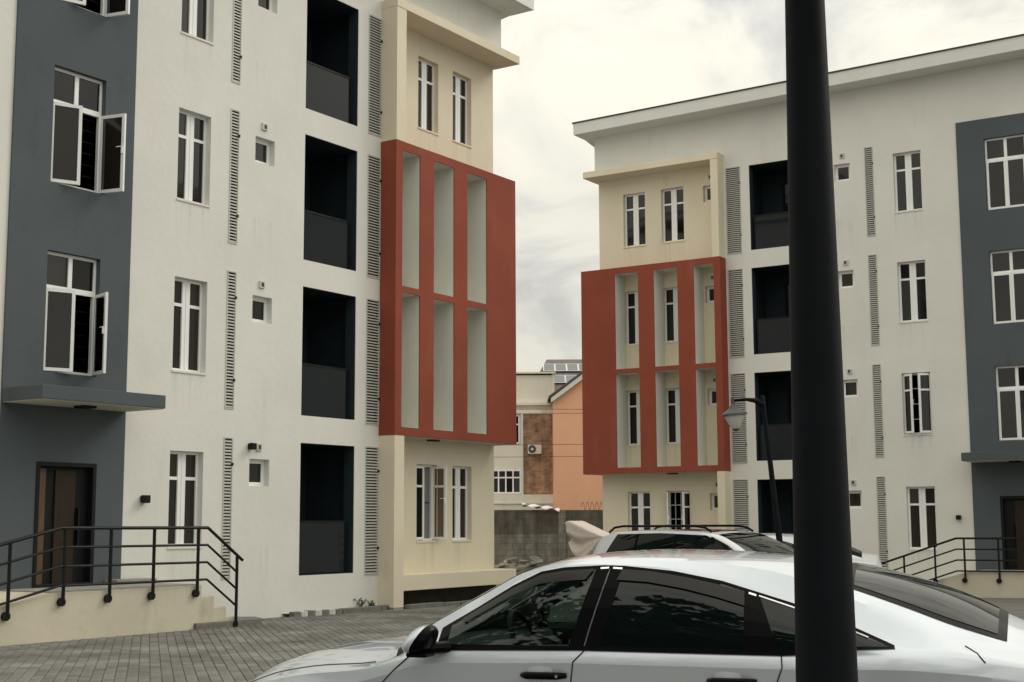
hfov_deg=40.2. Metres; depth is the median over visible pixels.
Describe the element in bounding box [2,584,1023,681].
ground
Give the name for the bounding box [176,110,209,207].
window
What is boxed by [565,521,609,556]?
cloth
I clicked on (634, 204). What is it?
window
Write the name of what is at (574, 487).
peach house
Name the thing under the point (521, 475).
white house
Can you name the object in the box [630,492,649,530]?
window
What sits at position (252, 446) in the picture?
wall light
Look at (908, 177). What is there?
window
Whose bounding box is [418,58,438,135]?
window
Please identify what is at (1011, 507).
entrance door
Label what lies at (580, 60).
sky
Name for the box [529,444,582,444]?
power cable
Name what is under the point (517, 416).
window
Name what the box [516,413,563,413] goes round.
power cable
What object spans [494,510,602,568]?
perimeter wall
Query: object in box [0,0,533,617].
apartment building
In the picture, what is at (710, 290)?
window
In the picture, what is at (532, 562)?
rubble pile
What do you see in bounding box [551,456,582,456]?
power cable
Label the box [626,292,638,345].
window
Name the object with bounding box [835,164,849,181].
window
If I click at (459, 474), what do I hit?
window
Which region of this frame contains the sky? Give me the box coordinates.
[493,0,1023,371]
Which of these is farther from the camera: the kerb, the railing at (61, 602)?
the kerb
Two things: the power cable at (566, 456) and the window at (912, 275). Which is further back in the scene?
the power cable at (566, 456)
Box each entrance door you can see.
[32,461,96,587]
[1000,496,1023,569]
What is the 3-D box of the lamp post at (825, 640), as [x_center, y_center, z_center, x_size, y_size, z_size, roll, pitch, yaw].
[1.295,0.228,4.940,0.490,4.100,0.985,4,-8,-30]
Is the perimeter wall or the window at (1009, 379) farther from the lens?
the perimeter wall
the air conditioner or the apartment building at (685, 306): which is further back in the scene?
the air conditioner
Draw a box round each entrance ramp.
[0,578,232,645]
[938,569,1023,597]
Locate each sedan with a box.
[251,549,1023,681]
[760,533,881,566]
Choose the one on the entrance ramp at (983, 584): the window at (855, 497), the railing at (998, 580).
the railing at (998, 580)
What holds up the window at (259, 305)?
in the apartment building at (280, 234)
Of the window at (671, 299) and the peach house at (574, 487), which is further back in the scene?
the peach house at (574, 487)
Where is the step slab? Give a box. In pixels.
[193,617,262,629]
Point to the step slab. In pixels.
(244, 621)
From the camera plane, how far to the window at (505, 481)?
61.84 m
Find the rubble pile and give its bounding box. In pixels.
[494,556,545,574]
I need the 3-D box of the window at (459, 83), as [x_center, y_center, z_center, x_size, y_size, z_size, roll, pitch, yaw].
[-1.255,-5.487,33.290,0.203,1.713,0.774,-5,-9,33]
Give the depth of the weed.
28.34 m
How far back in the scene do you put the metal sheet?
52.54 m
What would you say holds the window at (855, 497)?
in the apartment building at (685, 306)
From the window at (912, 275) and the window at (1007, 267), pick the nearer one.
the window at (1007, 267)
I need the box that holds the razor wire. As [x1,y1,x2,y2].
[581,501,602,509]
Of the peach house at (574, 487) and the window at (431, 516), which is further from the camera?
the peach house at (574, 487)
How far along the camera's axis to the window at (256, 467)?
26.46 m
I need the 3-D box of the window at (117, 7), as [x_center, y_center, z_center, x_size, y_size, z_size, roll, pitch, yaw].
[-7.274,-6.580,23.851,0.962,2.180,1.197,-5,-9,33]
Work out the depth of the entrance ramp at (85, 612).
21.50 m
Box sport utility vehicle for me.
[593,525,793,553]
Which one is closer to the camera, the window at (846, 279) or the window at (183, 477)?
the window at (183, 477)
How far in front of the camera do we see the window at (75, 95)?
23.54 m
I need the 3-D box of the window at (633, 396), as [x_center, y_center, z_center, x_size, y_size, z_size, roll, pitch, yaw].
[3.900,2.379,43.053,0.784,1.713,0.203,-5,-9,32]
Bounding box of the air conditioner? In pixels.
[528,444,541,454]
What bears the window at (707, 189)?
in the apartment building at (685, 306)
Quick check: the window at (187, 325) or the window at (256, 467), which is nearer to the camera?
the window at (187, 325)
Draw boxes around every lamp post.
[721,395,782,542]
[785,0,857,681]
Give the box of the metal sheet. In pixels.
[522,503,559,511]
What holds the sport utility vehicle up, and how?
on the ground
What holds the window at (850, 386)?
in the apartment building at (685, 306)
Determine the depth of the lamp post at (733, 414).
25.90 m
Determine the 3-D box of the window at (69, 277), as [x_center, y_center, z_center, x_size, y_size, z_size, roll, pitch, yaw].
[-7.277,-0.437,23.010,0.964,2.180,1.083,-5,-9,33]
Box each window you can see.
[43,251,107,375]
[50,67,126,193]
[62,0,129,16]
[167,451,201,548]
[172,278,206,375]
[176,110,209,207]
[181,0,213,45]
[249,459,263,485]
[252,297,266,322]
[255,139,269,164]
[258,0,271,11]
[416,464,446,542]
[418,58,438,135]
[452,74,471,147]
[452,466,472,541]
[494,470,520,493]
[516,415,519,443]
[623,193,645,247]
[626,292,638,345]
[627,391,640,445]
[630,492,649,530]
[661,187,684,243]
[664,288,677,342]
[666,388,679,444]
[666,491,689,528]
[705,186,710,201]
[707,286,713,302]
[709,389,716,404]
[712,493,717,509]
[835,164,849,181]
[839,271,853,288]
[843,380,857,397]
[849,491,861,508]
[894,151,922,213]
[898,261,927,323]
[903,372,932,435]
[907,486,937,550]
[984,134,1023,209]
[990,249,1023,324]
[996,365,1023,440]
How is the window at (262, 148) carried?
in the apartment building at (280, 234)
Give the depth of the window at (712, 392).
41.86 m
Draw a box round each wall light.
[140,495,150,502]
[248,443,256,449]
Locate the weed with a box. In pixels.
[353,598,366,606]
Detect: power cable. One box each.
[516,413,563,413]
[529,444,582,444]
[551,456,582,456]
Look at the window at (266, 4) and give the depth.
27.67 m
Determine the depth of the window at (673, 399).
42.49 m
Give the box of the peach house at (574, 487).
[540,359,602,509]
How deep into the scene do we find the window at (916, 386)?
38.13 m
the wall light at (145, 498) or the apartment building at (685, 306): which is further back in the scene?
the apartment building at (685, 306)
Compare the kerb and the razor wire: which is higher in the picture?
the razor wire
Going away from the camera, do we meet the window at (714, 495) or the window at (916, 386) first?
the window at (916, 386)
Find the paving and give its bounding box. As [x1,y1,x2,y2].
[0,605,461,681]
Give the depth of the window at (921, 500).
37.90 m
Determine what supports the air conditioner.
attached to the white house at (521, 475)
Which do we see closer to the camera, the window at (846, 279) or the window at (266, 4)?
the window at (266, 4)
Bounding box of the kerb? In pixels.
[289,600,470,616]
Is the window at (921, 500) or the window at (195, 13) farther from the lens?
the window at (921, 500)
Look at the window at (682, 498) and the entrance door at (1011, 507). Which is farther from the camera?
the window at (682, 498)
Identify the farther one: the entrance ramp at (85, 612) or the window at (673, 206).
the window at (673, 206)
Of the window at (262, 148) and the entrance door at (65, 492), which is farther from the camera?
the window at (262, 148)
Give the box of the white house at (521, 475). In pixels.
[494,372,555,509]
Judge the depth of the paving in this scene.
19.01 m
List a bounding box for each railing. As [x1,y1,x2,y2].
[0,526,243,626]
[881,537,1023,583]
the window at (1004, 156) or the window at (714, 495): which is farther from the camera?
the window at (714, 495)
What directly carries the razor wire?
on the perimeter wall
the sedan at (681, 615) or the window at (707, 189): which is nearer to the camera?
the sedan at (681, 615)
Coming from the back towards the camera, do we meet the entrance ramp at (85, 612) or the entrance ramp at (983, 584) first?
the entrance ramp at (983, 584)
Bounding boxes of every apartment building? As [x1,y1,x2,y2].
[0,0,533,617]
[572,34,1023,580]
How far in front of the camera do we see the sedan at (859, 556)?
26.78 m

